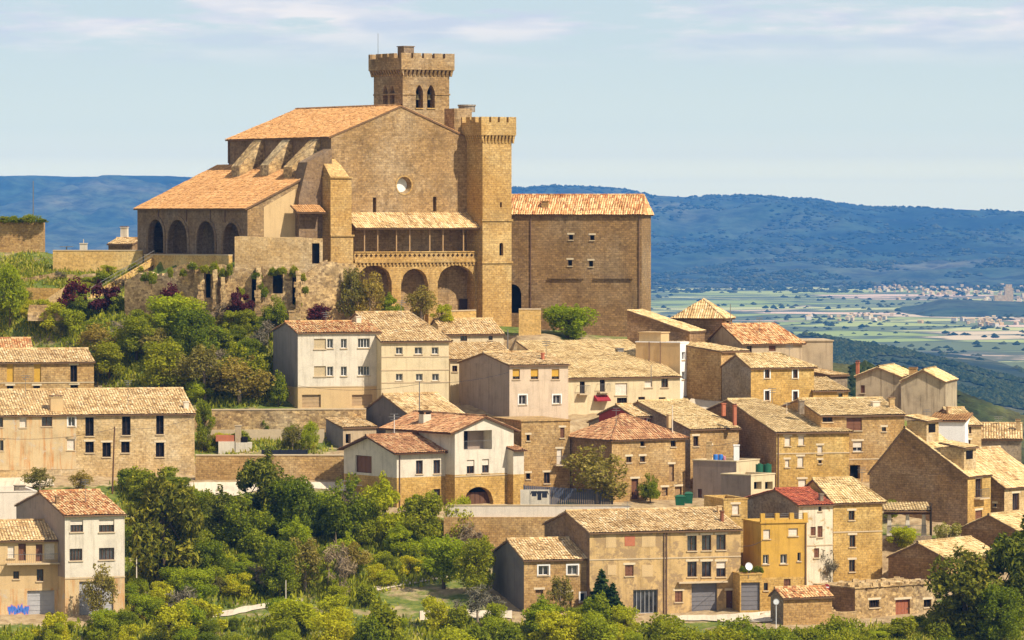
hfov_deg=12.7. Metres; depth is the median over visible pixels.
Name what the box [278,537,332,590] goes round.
tree
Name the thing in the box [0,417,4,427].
window
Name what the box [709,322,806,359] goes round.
village house
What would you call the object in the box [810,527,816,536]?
window
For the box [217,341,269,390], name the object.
tree
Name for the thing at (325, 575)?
tree
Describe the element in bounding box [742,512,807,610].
yellow house
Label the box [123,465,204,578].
tree
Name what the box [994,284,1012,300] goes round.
distant church
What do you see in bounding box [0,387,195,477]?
long farmhouse
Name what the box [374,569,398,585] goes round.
bush
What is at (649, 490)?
tree
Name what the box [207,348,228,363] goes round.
bush
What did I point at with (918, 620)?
bush
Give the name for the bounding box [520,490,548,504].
rendered wall
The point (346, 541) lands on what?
tree
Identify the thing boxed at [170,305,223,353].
tree
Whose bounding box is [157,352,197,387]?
tree
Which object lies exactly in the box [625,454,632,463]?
window
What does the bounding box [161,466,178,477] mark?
bush
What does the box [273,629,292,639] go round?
bush
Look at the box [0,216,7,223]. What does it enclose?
bush
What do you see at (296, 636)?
bush
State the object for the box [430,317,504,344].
village house
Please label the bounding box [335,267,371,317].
tree
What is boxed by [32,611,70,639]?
bush
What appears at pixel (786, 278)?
foothill wood
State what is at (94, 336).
tree
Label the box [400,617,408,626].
bush
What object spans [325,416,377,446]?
garden shed
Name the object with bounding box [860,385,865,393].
window
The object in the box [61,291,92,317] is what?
tree
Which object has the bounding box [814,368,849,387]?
stone shed
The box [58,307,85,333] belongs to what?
bush
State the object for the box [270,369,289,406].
shrub
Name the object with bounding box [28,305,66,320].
stone wall
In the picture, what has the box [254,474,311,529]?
tree
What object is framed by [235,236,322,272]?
stone wall
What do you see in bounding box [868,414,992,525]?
village house
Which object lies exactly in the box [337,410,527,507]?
villa
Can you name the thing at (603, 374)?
village house
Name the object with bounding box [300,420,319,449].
tree
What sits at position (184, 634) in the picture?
bush
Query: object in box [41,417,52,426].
window
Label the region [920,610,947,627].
bush
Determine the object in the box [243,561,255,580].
bush
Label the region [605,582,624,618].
fir tree
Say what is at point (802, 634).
bush
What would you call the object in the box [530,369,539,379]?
window
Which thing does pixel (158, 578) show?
bush
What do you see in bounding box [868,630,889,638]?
bush
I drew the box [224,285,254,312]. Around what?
plum tree
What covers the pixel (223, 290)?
masonry stump
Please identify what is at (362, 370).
window
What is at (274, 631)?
bush
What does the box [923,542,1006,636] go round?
tree
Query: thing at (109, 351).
tree
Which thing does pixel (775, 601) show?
road sign
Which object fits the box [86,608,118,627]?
bush
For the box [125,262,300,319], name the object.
stone wall
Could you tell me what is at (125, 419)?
window
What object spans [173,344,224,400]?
tree
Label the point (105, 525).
window
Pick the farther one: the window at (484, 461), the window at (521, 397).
the window at (521, 397)
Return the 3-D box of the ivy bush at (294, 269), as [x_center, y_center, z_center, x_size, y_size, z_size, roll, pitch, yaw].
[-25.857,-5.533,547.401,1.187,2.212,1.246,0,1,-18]
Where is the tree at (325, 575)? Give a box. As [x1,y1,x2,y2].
[322,566,334,583]
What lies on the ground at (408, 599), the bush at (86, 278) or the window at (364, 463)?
the bush at (86, 278)
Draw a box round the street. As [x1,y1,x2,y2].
[676,611,771,621]
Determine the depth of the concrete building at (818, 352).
549.44 m
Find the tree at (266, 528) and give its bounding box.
[256,506,273,535]
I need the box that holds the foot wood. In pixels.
[651,283,1023,292]
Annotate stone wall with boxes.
[0,221,44,252]
[21,273,95,280]
[26,288,59,300]
[28,305,66,320]
[53,250,142,271]
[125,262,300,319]
[144,254,232,268]
[194,408,365,431]
[195,454,343,479]
[205,429,323,442]
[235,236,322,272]
[301,260,355,319]
[444,517,552,549]
[447,505,629,516]
[450,310,475,317]
[519,308,540,335]
[832,611,856,620]
[882,536,931,550]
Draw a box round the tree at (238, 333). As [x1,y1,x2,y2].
[228,324,246,340]
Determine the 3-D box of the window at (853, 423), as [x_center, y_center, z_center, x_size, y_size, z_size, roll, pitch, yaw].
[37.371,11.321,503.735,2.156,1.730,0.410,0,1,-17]
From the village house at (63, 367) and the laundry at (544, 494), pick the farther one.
the village house at (63, 367)
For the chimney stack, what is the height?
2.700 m
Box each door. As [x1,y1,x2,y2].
[18,544,25,560]
[27,590,53,613]
[36,544,41,560]
[79,581,112,614]
[302,395,319,407]
[352,395,371,405]
[459,299,466,309]
[534,587,544,602]
[630,477,639,498]
[633,589,656,613]
[692,583,716,610]
[698,489,701,497]
[725,588,732,607]
[741,582,758,610]
[894,597,911,614]
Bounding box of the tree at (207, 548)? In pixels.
[193,538,233,577]
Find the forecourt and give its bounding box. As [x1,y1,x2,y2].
[0,477,53,486]
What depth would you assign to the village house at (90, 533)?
457.37 m
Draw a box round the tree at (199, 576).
[169,566,215,589]
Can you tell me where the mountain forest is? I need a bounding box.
[512,183,1023,257]
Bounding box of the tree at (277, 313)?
[260,294,288,325]
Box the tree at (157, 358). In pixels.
[131,336,192,386]
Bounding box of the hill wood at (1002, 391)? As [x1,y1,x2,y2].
[800,331,1023,414]
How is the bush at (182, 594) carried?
on the ground at (408, 599)
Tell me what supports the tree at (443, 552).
on the ground at (408, 599)
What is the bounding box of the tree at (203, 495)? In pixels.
[185,488,215,524]
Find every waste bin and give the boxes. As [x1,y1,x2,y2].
[675,495,685,504]
[684,492,692,503]
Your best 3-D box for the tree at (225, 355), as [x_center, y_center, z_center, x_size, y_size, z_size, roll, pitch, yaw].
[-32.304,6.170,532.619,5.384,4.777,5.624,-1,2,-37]
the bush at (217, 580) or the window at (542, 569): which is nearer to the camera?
the window at (542, 569)
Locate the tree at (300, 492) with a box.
[275,474,320,536]
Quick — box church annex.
[512,194,653,336]
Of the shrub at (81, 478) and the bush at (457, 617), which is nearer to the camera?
the bush at (457, 617)
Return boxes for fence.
[523,485,612,504]
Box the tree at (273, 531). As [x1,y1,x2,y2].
[267,519,278,535]
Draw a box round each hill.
[795,335,1023,413]
[894,299,1023,316]
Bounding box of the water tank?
[756,463,771,472]
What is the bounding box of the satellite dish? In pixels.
[745,562,752,578]
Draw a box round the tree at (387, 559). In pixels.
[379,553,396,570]
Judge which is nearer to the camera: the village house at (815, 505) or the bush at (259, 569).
the bush at (259, 569)
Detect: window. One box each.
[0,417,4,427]
[0,439,3,451]
[5,384,14,388]
[7,364,12,381]
[7,546,15,558]
[12,571,19,579]
[19,417,26,428]
[32,384,41,387]
[34,364,40,381]
[36,569,44,581]
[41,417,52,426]
[43,544,55,559]
[66,437,75,450]
[67,416,76,427]
[69,364,78,382]
[69,383,79,387]
[69,549,83,561]
[70,519,83,532]
[84,416,95,436]
[84,440,95,453]
[98,519,115,532]
[98,548,115,560]
[101,440,112,457]
[120,440,130,453]
[121,416,131,435]
[154,440,165,457]
[155,415,164,434]
[313,339,326,349]
[313,366,326,376]
[326,339,333,348]
[327,366,333,376]
[340,339,347,348]
[340,366,347,376]
[357,338,370,348]
[357,366,370,376]
[357,455,371,472]
[395,347,403,354]
[395,374,403,381]
[396,175,412,194]
[414,347,422,354]
[415,374,423,381]
[415,460,423,474]
[431,347,439,354]
[431,374,439,381]
[433,460,441,474]
[452,366,457,372]
[460,336,467,341]
[466,460,475,474]
[481,459,489,473]
[512,369,520,379]
[518,394,527,405]
[525,433,531,441]
[525,471,531,479]
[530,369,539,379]
[537,564,549,576]
[542,470,551,484]
[551,369,559,379]
[552,394,561,404]
[555,447,563,464]
[559,425,565,438]
[566,258,573,266]
[566,564,578,575]
[567,233,573,240]
[579,381,585,393]
[579,591,586,602]
[587,259,593,267]
[589,233,595,240]
[600,380,603,391]
[615,383,627,395]
[617,398,626,402]
[623,563,634,576]
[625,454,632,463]
[639,454,646,462]
[645,381,652,387]
[660,485,668,495]
[661,379,668,387]
[668,462,675,480]
[669,440,676,447]
[673,589,683,602]
[674,484,682,494]
[686,533,698,551]
[686,559,698,577]
[692,434,699,446]
[700,533,712,551]
[700,559,712,577]
[715,532,727,550]
[715,559,727,577]
[731,502,740,515]
[762,529,770,539]
[762,555,769,564]
[764,369,770,378]
[764,389,770,400]
[768,345,776,351]
[780,554,787,564]
[783,434,791,446]
[784,457,790,467]
[784,579,789,585]
[788,528,798,536]
[792,369,798,378]
[792,390,798,400]
[796,454,804,467]
[797,434,805,445]
[797,477,807,486]
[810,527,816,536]
[813,548,819,558]
[816,443,823,454]
[817,526,823,537]
[821,414,834,422]
[845,417,863,431]
[847,508,855,520]
[847,558,856,572]
[848,533,856,547]
[851,439,863,452]
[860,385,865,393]
[868,597,880,608]
[880,425,887,431]
[922,597,932,608]
[975,477,982,497]
[975,508,982,519]
[1012,491,1019,509]
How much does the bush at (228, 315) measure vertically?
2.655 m
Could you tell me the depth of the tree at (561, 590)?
454.22 m
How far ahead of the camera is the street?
457.36 m
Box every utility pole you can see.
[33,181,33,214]
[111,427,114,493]
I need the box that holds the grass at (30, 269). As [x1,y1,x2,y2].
[0,249,1023,639]
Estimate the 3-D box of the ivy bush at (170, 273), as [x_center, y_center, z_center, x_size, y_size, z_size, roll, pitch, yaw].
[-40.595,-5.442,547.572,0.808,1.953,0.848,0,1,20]
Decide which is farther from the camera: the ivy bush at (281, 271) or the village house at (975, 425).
the ivy bush at (281, 271)
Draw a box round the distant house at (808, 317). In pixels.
[805,315,811,319]
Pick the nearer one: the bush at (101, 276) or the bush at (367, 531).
the bush at (367, 531)
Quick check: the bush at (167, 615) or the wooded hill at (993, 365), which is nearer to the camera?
the bush at (167, 615)
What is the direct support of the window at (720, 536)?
in the house at (667, 560)
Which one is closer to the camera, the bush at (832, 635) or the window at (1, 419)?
the bush at (832, 635)
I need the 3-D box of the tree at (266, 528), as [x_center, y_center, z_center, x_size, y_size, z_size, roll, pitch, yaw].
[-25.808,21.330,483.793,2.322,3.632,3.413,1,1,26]
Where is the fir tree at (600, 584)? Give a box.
[585,568,611,607]
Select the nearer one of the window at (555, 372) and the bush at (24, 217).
the window at (555, 372)
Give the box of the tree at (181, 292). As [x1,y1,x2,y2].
[178,291,196,309]
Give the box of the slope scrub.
[847,360,961,405]
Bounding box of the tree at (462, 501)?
[442,494,474,537]
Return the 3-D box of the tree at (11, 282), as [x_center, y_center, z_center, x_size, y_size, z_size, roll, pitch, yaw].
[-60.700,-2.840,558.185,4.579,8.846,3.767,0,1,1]
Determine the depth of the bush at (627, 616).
449.09 m
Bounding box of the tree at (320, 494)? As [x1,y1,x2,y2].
[305,491,329,519]
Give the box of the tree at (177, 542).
[160,538,187,560]
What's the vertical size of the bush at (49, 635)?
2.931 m
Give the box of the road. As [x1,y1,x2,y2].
[187,482,354,495]
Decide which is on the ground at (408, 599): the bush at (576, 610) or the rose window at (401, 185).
the bush at (576, 610)
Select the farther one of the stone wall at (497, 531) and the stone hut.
the stone wall at (497, 531)
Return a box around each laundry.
[530,491,537,495]
[537,491,540,499]
[540,491,548,497]
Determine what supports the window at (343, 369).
in the village house at (339, 357)
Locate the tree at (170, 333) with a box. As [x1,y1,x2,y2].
[147,328,172,342]
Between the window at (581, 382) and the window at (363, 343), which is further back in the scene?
the window at (581, 382)
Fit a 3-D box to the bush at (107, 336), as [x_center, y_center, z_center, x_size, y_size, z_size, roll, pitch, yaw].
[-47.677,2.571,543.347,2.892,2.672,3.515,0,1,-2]
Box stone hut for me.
[768,585,834,624]
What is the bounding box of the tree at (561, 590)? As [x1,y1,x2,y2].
[545,575,573,613]
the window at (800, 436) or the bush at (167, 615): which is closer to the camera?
the bush at (167, 615)
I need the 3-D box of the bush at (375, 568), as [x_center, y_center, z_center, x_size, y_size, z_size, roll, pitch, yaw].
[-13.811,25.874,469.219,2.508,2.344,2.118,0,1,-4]
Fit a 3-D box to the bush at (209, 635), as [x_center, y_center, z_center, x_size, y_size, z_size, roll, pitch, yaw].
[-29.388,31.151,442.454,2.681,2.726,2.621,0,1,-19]
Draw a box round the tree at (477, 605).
[452,584,508,621]
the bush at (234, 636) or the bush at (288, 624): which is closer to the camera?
the bush at (234, 636)
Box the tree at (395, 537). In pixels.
[382,520,422,555]
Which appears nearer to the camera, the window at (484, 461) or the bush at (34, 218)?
the window at (484, 461)
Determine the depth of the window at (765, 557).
462.06 m
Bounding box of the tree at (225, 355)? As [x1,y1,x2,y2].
[206,353,241,383]
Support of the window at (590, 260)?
in the church annex
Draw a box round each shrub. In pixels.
[20,467,55,489]
[39,302,65,329]
[67,469,94,488]
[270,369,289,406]
[379,291,404,310]
[430,304,454,321]
[882,499,897,518]
[886,526,917,547]
[933,523,961,537]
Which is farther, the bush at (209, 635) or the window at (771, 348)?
the window at (771, 348)
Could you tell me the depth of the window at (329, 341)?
529.50 m
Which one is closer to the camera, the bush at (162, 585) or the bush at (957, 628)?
the bush at (957, 628)
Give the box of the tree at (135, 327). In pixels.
[113,315,155,359]
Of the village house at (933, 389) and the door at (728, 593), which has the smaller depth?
the door at (728, 593)
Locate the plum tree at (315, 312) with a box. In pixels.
[306,302,331,319]
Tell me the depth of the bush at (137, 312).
547.35 m
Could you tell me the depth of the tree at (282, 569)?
462.28 m
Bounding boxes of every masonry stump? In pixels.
[197,268,204,311]
[212,269,217,318]
[221,277,225,311]
[254,267,261,316]
[294,270,301,319]
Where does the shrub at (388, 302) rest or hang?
on the ground at (408, 599)
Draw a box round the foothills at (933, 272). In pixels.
[651,253,1023,287]
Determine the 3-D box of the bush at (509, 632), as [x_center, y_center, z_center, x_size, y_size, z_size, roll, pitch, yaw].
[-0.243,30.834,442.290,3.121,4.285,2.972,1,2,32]
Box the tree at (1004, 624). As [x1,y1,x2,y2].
[977,581,1023,639]
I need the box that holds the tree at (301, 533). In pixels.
[275,515,315,552]
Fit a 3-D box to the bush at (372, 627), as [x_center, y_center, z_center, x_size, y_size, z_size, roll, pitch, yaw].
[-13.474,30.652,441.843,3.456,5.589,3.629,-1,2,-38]
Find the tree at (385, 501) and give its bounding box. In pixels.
[357,470,415,538]
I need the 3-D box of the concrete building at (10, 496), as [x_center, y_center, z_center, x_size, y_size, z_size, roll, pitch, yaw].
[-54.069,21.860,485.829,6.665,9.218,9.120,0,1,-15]
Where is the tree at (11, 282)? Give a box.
[0,260,28,327]
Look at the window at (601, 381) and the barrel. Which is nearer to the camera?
the barrel
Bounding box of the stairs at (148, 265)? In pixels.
[89,251,154,297]
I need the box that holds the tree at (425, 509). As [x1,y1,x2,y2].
[402,489,443,540]
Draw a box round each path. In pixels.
[213,599,303,616]
[374,576,447,589]
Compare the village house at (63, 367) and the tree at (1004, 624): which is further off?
the village house at (63, 367)
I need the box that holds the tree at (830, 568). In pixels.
[820,549,840,582]
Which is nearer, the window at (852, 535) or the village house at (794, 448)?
the window at (852, 535)
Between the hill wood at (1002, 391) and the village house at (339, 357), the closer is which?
the village house at (339, 357)
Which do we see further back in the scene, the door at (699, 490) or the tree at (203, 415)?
the tree at (203, 415)
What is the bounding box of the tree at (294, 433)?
[281,423,303,449]
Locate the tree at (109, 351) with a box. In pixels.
[92,341,125,382]
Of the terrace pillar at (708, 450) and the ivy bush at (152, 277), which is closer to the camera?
the terrace pillar at (708, 450)
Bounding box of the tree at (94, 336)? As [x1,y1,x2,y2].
[76,322,117,350]
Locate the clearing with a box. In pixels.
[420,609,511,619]
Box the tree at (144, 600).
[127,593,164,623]
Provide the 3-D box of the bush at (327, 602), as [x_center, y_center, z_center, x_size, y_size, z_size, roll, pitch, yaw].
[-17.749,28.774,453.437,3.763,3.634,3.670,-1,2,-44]
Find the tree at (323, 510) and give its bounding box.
[311,498,332,531]
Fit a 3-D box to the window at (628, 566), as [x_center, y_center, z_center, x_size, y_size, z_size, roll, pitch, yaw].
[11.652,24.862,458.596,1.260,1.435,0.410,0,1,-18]
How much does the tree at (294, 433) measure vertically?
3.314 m
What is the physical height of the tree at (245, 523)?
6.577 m
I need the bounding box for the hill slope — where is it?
[833,363,1023,464]
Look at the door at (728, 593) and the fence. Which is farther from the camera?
the fence
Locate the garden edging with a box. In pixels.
[261,449,307,453]
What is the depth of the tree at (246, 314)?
543.27 m
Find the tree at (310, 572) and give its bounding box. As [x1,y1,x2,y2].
[300,563,320,577]
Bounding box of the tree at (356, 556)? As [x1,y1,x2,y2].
[333,540,373,572]
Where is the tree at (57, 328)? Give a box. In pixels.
[52,321,67,337]
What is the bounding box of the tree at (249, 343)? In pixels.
[237,336,268,362]
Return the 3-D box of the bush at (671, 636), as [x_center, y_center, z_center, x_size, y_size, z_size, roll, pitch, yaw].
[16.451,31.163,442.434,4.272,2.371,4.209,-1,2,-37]
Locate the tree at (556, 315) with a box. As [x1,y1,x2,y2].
[542,303,599,338]
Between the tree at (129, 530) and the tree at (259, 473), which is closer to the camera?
the tree at (129, 530)
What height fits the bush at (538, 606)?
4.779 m
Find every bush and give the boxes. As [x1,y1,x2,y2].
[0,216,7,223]
[0,634,10,639]
[2,215,17,222]
[11,304,27,315]
[11,631,33,639]
[22,214,32,223]
[23,298,33,305]
[26,214,42,224]
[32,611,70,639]
[36,299,49,304]
[42,621,63,639]
[54,271,67,275]
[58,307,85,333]
[66,620,78,632]
[79,279,95,287]
[82,277,96,284]
[83,319,108,340]
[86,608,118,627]
[87,630,100,639]
[89,610,115,633]
[92,272,111,281]
[92,617,118,639]
[95,332,115,344]
[100,265,116,273]
[108,296,124,310]
[111,276,129,287]
[111,318,124,331]
[114,608,143,633]
[116,466,133,486]
[116,623,139,639]
[124,476,143,489]
[125,581,139,603]
[126,465,157,490]
[127,262,143,271]
[127,490,140,500]
[127,576,149,592]
[129,478,174,497]
[129,605,154,620]
[130,309,147,319]
[139,272,147,280]
[142,603,196,639]
[147,271,157,286]
[150,581,173,589]
[150,586,178,617]
[153,575,164,582]
[153,580,176,590]
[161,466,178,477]
[164,584,198,606]
[166,476,190,488]
[167,267,173,281]
[172,625,192,639]
[175,599,209,638]
[179,268,186,279]
[179,583,219,601]
[179,597,227,636]
[185,380,213,401]
[186,261,198,269]
[194,631,219,639]
[195,619,221,639]
[196,438,217,450]
[199,264,208,276]
[202,435,215,445]
[205,565,223,588]
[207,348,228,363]
[207,576,227,592]
[208,261,219,274]
[208,342,219,354]
[209,302,229,316]
[211,553,237,571]
[212,329,233,347]
[213,432,230,435]
[214,316,232,325]
[218,266,226,277]
[219,632,244,639]
[220,310,240,327]
[221,572,252,598]
[225,561,255,572]
[225,617,241,630]
[226,262,232,280]
[228,573,260,593]
[231,429,251,441]
[231,564,257,585]
[236,528,270,559]
[237,551,253,561]
[238,287,244,295]
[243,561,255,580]
[244,331,269,346]
[247,563,274,586]
[250,316,268,328]
[251,271,262,279]
[254,320,276,338]
[261,287,268,301]
[265,596,304,615]
[265,598,319,631]
[267,267,276,275]
[271,612,283,634]
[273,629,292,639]
[274,614,300,638]
[275,266,286,277]
[282,573,302,592]
[287,631,303,639]
[289,266,298,281]
[295,273,306,280]
[295,619,309,635]
[301,285,308,296]
[310,606,356,639]
[315,594,349,622]
[324,585,349,599]
[350,612,390,639]
[352,516,376,545]
[356,583,377,606]
[365,562,384,582]
[366,598,404,639]
[369,550,390,565]
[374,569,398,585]
[392,629,411,639]
[398,555,422,574]
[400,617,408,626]
[403,545,420,558]
[409,532,428,547]
[410,558,426,573]
[418,536,428,554]
[421,595,450,629]
[432,525,443,537]
[435,624,478,639]
[447,604,470,630]
[449,521,487,544]
[466,623,491,639]
[480,614,508,639]
[481,602,508,625]
[493,619,526,639]
[521,594,566,633]
[527,611,581,639]
[534,610,572,639]
[563,605,584,626]
[569,623,588,639]
[578,609,620,639]
[580,590,611,622]
[607,605,639,632]
[608,622,624,639]
[613,610,639,632]
[622,631,643,639]
[623,626,632,633]
[637,612,686,636]
[649,631,666,639]
[651,619,699,637]
[664,632,705,639]
[683,625,730,639]
[712,614,752,634]
[718,628,767,639]
[740,623,772,639]
[751,630,787,639]
[760,626,795,639]
[794,627,811,639]
[807,625,827,639]
[814,614,866,637]
[814,624,857,636]
[822,630,844,639]
[824,631,867,639]
[838,627,877,639]
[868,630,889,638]
[886,624,904,637]
[890,614,918,635]
[914,615,926,626]
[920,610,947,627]
[924,618,955,637]
[937,636,954,639]
[950,620,970,635]
[962,634,977,639]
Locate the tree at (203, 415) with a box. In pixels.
[194,398,215,450]
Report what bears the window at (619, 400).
in the village house at (603, 374)
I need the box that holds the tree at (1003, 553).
[981,515,1023,631]
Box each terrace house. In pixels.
[692,458,759,498]
[720,472,775,496]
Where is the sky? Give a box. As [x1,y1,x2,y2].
[0,0,1023,211]
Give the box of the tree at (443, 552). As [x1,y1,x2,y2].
[420,534,468,588]
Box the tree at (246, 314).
[230,309,260,331]
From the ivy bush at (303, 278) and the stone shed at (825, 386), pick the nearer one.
the stone shed at (825, 386)
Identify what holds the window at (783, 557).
in the yellow house at (778, 553)
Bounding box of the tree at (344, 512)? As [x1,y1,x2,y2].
[318,472,378,540]
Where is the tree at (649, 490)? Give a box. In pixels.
[637,472,660,502]
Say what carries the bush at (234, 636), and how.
on the ground at (408, 599)
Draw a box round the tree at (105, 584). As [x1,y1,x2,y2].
[80,562,118,611]
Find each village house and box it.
[0,337,32,347]
[0,347,94,388]
[0,518,59,614]
[14,488,126,615]
[271,320,381,408]
[348,311,452,400]
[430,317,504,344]
[449,341,508,404]
[457,350,570,418]
[492,416,570,494]
[516,339,681,414]
[569,413,689,501]
[586,398,741,488]
[597,403,651,422]
[703,495,747,566]
[705,398,853,486]
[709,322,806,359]
[720,352,817,405]
[744,486,834,584]
[780,396,905,481]
[804,476,886,581]
[854,360,908,409]
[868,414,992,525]
[899,366,958,420]
[931,412,972,443]
[937,406,983,446]
[959,509,1023,546]
[976,445,1023,512]
[981,419,1022,461]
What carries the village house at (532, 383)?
on the ground at (408, 599)
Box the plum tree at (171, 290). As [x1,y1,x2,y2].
[160,281,179,323]
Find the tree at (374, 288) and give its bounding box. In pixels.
[352,270,385,313]
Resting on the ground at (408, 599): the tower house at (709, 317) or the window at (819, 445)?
the tower house at (709, 317)
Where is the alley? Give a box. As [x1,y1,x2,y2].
[690,398,721,408]
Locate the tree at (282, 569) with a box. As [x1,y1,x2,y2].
[258,535,307,595]
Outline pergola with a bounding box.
[882,502,930,535]
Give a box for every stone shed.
[365,392,463,432]
[626,309,705,343]
[686,342,749,400]
[811,376,849,396]
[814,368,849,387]
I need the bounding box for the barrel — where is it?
[713,454,717,459]
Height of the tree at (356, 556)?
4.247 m
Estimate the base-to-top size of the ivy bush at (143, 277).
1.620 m
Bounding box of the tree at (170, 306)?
[145,293,207,337]
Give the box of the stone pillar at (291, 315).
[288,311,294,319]
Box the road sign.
[773,599,778,604]
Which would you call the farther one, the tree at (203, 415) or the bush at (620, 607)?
the tree at (203, 415)
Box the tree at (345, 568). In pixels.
[321,538,359,594]
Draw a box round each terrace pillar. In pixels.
[706,442,712,459]
[733,445,739,460]
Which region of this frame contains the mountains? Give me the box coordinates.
[0,175,1023,273]
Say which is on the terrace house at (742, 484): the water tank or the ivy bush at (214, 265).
the water tank
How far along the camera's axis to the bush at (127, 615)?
448.60 m
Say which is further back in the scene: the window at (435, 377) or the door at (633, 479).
the window at (435, 377)
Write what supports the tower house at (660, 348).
on the ground at (408, 599)
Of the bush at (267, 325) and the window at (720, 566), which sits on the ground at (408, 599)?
the bush at (267, 325)
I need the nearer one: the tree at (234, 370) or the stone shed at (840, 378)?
the tree at (234, 370)
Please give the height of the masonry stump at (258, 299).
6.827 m
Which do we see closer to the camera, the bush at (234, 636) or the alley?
the bush at (234, 636)
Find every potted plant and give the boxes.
[739,565,744,572]
[754,565,758,572]
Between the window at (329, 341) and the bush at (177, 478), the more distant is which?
the window at (329, 341)
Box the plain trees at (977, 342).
[651,285,1023,372]
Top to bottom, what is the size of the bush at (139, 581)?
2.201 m
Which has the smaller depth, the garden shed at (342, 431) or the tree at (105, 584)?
the tree at (105, 584)
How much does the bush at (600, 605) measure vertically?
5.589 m
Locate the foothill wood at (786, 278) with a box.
[651,250,1023,286]
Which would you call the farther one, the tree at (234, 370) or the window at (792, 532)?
the tree at (234, 370)
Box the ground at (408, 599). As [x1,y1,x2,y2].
[0,251,1023,639]
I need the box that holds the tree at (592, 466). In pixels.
[561,444,628,504]
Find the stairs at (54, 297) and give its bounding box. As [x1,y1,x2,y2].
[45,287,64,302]
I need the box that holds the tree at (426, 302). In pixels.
[403,285,438,319]
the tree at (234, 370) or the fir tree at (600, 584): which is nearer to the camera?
the fir tree at (600, 584)
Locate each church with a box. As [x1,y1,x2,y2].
[133,46,515,326]
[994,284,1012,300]
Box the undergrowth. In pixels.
[3,299,871,639]
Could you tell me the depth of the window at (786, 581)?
462.63 m
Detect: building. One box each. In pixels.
[0,485,36,518]
[107,226,136,249]
[732,571,762,611]
[800,338,833,370]
[813,576,936,617]
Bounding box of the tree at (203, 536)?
[187,529,227,554]
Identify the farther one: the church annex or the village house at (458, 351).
the church annex
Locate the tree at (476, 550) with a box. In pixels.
[453,534,495,590]
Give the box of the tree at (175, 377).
[157,359,184,386]
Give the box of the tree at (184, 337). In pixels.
[166,328,204,356]
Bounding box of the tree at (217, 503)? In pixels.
[198,484,247,542]
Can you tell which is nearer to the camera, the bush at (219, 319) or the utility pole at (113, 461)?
the utility pole at (113, 461)
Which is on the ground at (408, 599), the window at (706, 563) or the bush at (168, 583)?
the bush at (168, 583)
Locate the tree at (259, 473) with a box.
[236,445,287,515]
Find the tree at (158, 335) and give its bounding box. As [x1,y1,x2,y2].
[137,327,167,353]
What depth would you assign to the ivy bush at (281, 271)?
546.88 m
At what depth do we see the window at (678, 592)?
460.26 m
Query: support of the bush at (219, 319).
on the ground at (408, 599)
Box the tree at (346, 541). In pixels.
[325,532,368,569]
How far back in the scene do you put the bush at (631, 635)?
442.61 m
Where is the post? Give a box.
[930,502,931,535]
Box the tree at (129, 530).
[125,518,138,550]
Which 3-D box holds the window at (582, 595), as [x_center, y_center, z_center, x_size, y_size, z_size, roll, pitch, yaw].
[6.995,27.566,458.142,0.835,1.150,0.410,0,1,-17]
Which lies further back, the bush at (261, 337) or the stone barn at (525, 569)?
the bush at (261, 337)
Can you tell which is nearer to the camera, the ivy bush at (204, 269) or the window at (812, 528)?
the window at (812, 528)
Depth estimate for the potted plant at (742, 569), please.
460.06 m
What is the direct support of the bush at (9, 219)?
on the stone wall at (19, 237)
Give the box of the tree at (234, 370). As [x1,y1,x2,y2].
[208,355,275,403]
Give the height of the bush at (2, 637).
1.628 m
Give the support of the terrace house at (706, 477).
on the ground at (408, 599)
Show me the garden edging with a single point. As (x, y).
(289, 451)
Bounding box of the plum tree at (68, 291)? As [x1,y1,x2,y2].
[57,275,90,309]
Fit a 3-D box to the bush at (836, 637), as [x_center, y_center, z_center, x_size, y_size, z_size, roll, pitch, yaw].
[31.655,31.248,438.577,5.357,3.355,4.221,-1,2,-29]
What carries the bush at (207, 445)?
on the ground at (408, 599)
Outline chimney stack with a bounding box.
[79,239,87,249]
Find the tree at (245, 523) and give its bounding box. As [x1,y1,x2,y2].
[211,491,274,542]
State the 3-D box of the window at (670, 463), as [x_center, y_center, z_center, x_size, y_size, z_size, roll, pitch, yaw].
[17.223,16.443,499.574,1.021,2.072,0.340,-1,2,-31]
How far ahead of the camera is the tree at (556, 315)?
552.33 m
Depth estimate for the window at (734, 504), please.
469.57 m
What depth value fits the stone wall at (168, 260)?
562.29 m
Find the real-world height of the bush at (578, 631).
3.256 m
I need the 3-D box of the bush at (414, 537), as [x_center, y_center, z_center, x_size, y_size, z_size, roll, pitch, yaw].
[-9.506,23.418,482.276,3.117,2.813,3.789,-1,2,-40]
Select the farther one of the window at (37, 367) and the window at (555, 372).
the window at (37, 367)
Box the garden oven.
[216,425,251,453]
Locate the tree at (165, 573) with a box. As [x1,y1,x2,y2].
[159,565,191,591]
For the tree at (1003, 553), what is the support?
on the ground at (408, 599)
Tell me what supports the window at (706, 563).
in the house at (667, 560)
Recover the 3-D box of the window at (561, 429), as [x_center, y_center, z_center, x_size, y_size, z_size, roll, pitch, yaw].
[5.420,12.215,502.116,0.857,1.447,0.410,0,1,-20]
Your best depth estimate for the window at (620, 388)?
534.30 m
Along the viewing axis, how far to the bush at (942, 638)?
442.75 m
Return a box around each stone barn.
[492,536,587,611]
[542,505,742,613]
[886,535,999,580]
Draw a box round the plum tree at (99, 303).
[86,279,121,311]
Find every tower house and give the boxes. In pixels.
[635,331,688,398]
[670,298,735,342]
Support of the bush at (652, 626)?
on the ground at (408, 599)
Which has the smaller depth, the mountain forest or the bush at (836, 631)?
the bush at (836, 631)
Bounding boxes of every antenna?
[21,375,29,396]
[756,317,762,331]
[768,388,775,403]
[994,416,1002,425]
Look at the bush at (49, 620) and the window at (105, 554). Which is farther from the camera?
the window at (105, 554)

